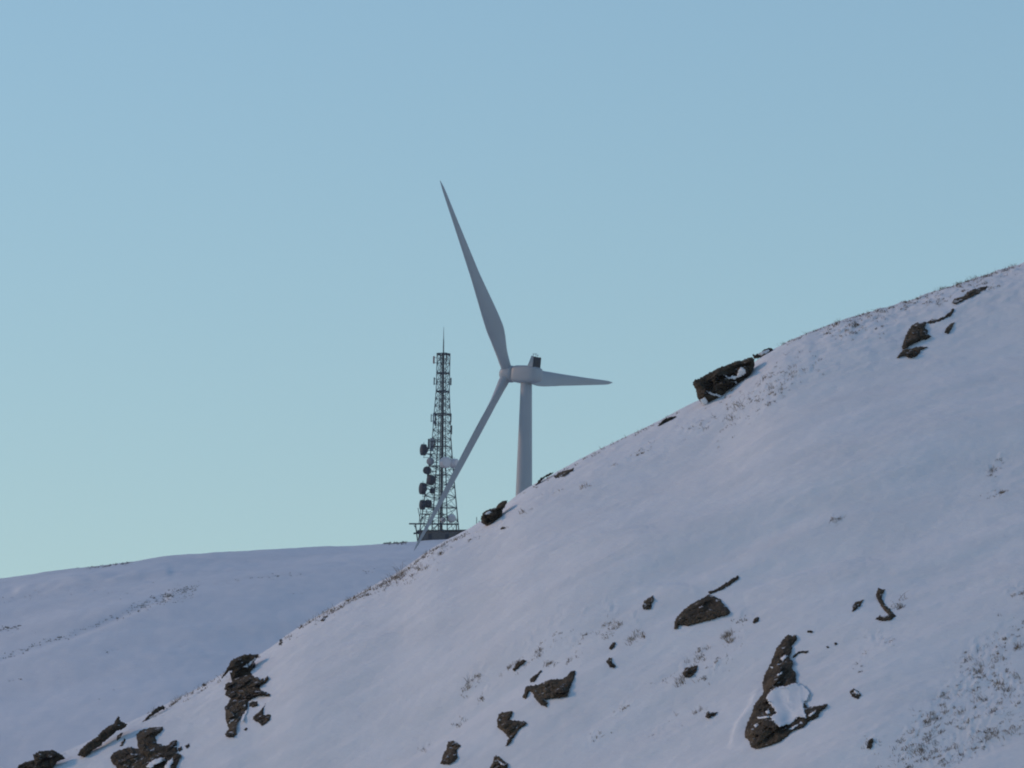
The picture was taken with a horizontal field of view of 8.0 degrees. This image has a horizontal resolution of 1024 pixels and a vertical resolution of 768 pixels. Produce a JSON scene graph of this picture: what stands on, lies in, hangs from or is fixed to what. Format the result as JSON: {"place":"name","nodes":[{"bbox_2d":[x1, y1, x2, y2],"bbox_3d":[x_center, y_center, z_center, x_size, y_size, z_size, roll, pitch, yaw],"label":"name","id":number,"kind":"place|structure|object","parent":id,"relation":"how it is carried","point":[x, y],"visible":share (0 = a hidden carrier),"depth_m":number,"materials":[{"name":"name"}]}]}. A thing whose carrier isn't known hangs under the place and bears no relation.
{"place":"outdoors","nodes":[
{"label":"outdoors","id":0,"kind":"place"},
{"bbox_2d":[0,539,446,767],"bbox_3d":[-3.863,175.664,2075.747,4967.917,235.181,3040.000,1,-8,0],"label":"hill","id":1,"kind":"structure","parent":0,"point":[62,695],"depth_m":1594.30,"materials":[{"name":"white snow"}]},
{"bbox_2d":[0,541,406,689],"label":"heather","id":2,"kind":"object","parent":1,"relation":"on","point":[398,543],"visible":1,"depth_m":1644.26,"materials":[{"name":"brown plant"}]},
{"bbox_2d":[409,509,458,540],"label":"cable gantry","id":3,"kind":"object","parent":1,"relation":"on","point":[424,524],"visible":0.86,"depth_m":1850.39,"materials":[{"name":"metal"}]},
{"bbox_2d":[418,330,458,539],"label":"lattice mast","id":4,"kind":"object","parent":1,"relation":"on","point":[445,462],"visible":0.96,"depth_m":1860.74,"materials":[{"name":"metal"}]},
{"bbox_2d":[418,530,464,540],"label":"equipment shelter","id":5,"kind":"object","parent":1,"relation":"on","point":[437,534],"visible":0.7,"depth_m":1848.08,"materials":[{"name":"stone"}]},
{"bbox_2d":[414,181,612,550],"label":"wind turbine","id":6,"kind":"object","parent":1,"relation":"on","point":[529,374],"visible":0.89,"depth_m":1675.04,"materials":[{"name":"paint"}]},
{"bbox_2d":[0,0,1023,577],"label":"sky","id":7,"kind":"structure","parent":0,"point":[234,271],"materials":[{"name":"blue"}]},
{"bbox_2d":[54,262,1023,767],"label":"snow slope","id":8,"kind":"structure","parent":0,"point":[876,442],"depth_m":310.85,"materials":[{"name":"white snow"}]},
{"bbox_2d":[17,750,64,767],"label":"rock","id":9,"kind":"object","parent":8,"relation":"on","point":[47,759],"visible":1,"depth_m":319.92,"materials":[{"name":"stone"}]},
{"bbox_2d":[78,716,127,756],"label":"rock","id":10,"kind":"object","parent":8,"relation":"on","point":[105,734],"visible":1,"depth_m":320.38,"materials":[{"name":"grey stone"}]},
{"bbox_2d":[110,727,189,767],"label":"rock outcrop","id":11,"kind":"object","parent":8,"relation":"on","point":[149,752],"visible":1,"depth_m":317.20,"materials":[{"name":"brown stone"}]},
{"bbox_2d":[143,705,164,721],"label":"stone","id":12,"kind":"object","parent":8,"relation":"on","point":[157,709],"visible":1,"depth_m":322.55,"materials":[{"name":"grey stone"}]},
{"bbox_2d":[222,654,270,736],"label":"rock outcrop","id":13,"kind":"object","parent":8,"relation":"on","point":[242,688],"visible":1,"depth_m":319.44,"materials":[{"name":"grey stone"}]},
{"bbox_2d":[440,741,460,764],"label":"rock","id":14,"kind":"object","parent":8,"relation":"on","point":[450,756],"visible":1,"depth_m":303.94,"materials":[{"name":"brown stone"}]},
{"bbox_2d":[481,500,507,525],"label":"boulder","id":15,"kind":"object","parent":8,"relation":"on","point":[490,516],"visible":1,"depth_m":325.61,"materials":[{"name":"brown stone"}]},
{"bbox_2d":[490,755,507,767],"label":"rock","id":16,"kind":"object","parent":8,"relation":"on","point":[498,762],"visible":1,"depth_m":301.24,"materials":[{"name":"stone"}]},
{"bbox_2d":[497,711,525,745],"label":"rock","id":17,"kind":"object","parent":8,"relation":"on","point":[508,727],"visible":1,"depth_m":303.50,"materials":[{"name":"grey stone"}]},
{"bbox_2d":[513,659,525,670],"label":"stone","id":18,"kind":"object","parent":8,"relation":"on","point":[518,665],"visible":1,"depth_m":308.18,"materials":[{"name":"grey stone"}]},
{"bbox_2d":[530,670,541,681],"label":"stone","id":19,"kind":"object","parent":8,"relation":"on","point":[533,678],"visible":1,"depth_m":306.74,"materials":[{"name":"grey stone"}]},
{"bbox_2d":[536,472,553,484],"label":"stone","id":20,"kind":"object","parent":8,"relation":"on","point":[542,478],"visible":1,"depth_m":328.38,"materials":[{"name":"grey stone"}]},
{"bbox_2d":[522,671,574,706],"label":"rock","id":21,"kind":"object","parent":8,"relation":"on","point":[549,689],"visible":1,"depth_m":304.64,"materials":[{"name":"grey stone"}]},
{"bbox_2d":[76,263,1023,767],"bbox_3d":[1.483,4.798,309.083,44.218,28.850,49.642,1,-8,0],"label":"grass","id":22,"kind":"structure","parent":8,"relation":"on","point":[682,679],"depth_m":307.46,"materials":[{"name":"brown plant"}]},
{"bbox_2d":[554,468,573,477],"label":"stone","id":23,"kind":"object","parent":8,"relation":"on","point":[562,473],"visible":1,"depth_m":327.32,"materials":[{"name":"grey stone"}]},
{"bbox_2d":[606,657,615,667],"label":"stone","id":24,"kind":"object","parent":8,"relation":"on","point":[610,663],"visible":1,"depth_m":304.56,"materials":[{"name":"grey stone"}]},
{"bbox_2d":[609,642,614,649],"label":"stone","id":25,"kind":"object","parent":8,"relation":"on","point":[612,646],"visible":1,"depth_m":305.88,"materials":[{"name":"grey stone"}]},
{"bbox_2d":[642,596,653,609],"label":"stone","id":26,"kind":"object","parent":8,"relation":"on","point":[647,604],"visible":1,"depth_m":307.95,"materials":[{"name":"grey stone"}]},
{"bbox_2d":[658,416,675,425],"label":"stone","id":27,"kind":"object","parent":8,"relation":"on","point":[668,419],"visible":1,"depth_m":328.67,"materials":[{"name":"grey stone"}]},
{"bbox_2d":[683,665,696,677],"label":"stone","id":28,"kind":"object","parent":8,"relation":"on","point":[689,673],"visible":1,"depth_m":301.07,"materials":[{"name":"grey stone"}]},
{"bbox_2d":[674,594,729,628],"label":"boulder","id":29,"kind":"object","parent":8,"relation":"on","point":[708,607],"visible":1,"depth_m":305.49,"materials":[{"name":"grey stone"}]},
{"bbox_2d":[705,711,716,717],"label":"stone","id":30,"kind":"object","parent":8,"relation":"on","point":[709,714],"visible":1,"depth_m":297.02,"materials":[{"name":"grey stone"}]},
{"bbox_2d":[708,576,738,593],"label":"stone","id":31,"kind":"object","parent":8,"relation":"on","point":[727,584],"visible":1,"depth_m":307.26,"materials":[{"name":"grey stone"}]},
{"bbox_2d":[693,357,754,405],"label":"boulder","id":32,"kind":"object","parent":8,"relation":"on","point":[715,384],"visible":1,"depth_m":328.76,"materials":[{"name":"brown stone"}]},
{"bbox_2d":[752,348,772,358],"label":"stone","id":33,"kind":"object","parent":8,"relation":"on","point":[763,352],"visible":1,"depth_m":331.93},
{"bbox_2d":[745,634,826,748],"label":"boulder","id":34,"kind":"object","parent":8,"relation":"on","point":[781,710],"visible":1,"depth_m":294.40,"materials":[{"name":"grey stone"}]},
{"bbox_2d":[793,651,807,657],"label":"stone","id":35,"kind":"object","parent":8,"relation":"on","point":[795,655],"visible":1,"depth_m":298.88,"materials":[{"name":"grey stone"}]},
{"bbox_2d":[850,688,860,698],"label":"stone","id":36,"kind":"object","parent":8,"relation":"on","point":[854,693],"visible":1,"depth_m":292.71,"materials":[{"name":"grey stone"}]},
{"bbox_2d":[852,600,862,611],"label":"stone","id":37,"kind":"object","parent":8,"relation":"on","point":[856,605],"visible":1,"depth_m":301.04,"materials":[{"name":"grey stone"}]},
{"bbox_2d":[867,738,873,748],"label":"stone","id":38,"kind":"object","parent":8,"relation":"on","point":[870,742],"visible":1,"depth_m":287.86,"materials":[{"name":"stone"}]},
{"bbox_2d":[876,588,895,620],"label":"rock","id":39,"kind":"object","parent":8,"relation":"on","point":[891,615],"visible":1,"depth_m":299.72,"materials":[{"name":"grey stone"}]},
{"bbox_2d":[897,346,926,357],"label":"rock","id":40,"kind":"object","parent":8,"relation":"on","point":[912,352],"visible":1,"depth_m":325.16,"materials":[{"name":"grey stone"}]},
{"bbox_2d":[902,322,930,348],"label":"rock","id":41,"kind":"object","parent":8,"relation":"on","point":[916,332],"visible":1,"depth_m":326.60,"materials":[{"name":"grey stone"}]},
{"bbox_2d":[927,309,953,322],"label":"stone","id":42,"kind":"object","parent":8,"relation":"on","point":[949,314],"visible":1,"depth_m":328.06,"materials":[{"name":"grey stone"}]},
{"bbox_2d":[945,322,954,333],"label":"stone","id":43,"kind":"object","parent":8,"relation":"on","point":[948,328],"visible":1,"depth_m":326.71,"materials":[{"name":"grey stone"}]},
{"bbox_2d":[952,286,986,303],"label":"rock","id":44,"kind":"object","parent":8,"relation":"on","point":[970,293],"visible":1,"depth_m":330.19,"materials":[{"name":"grey stone"}]}
]}

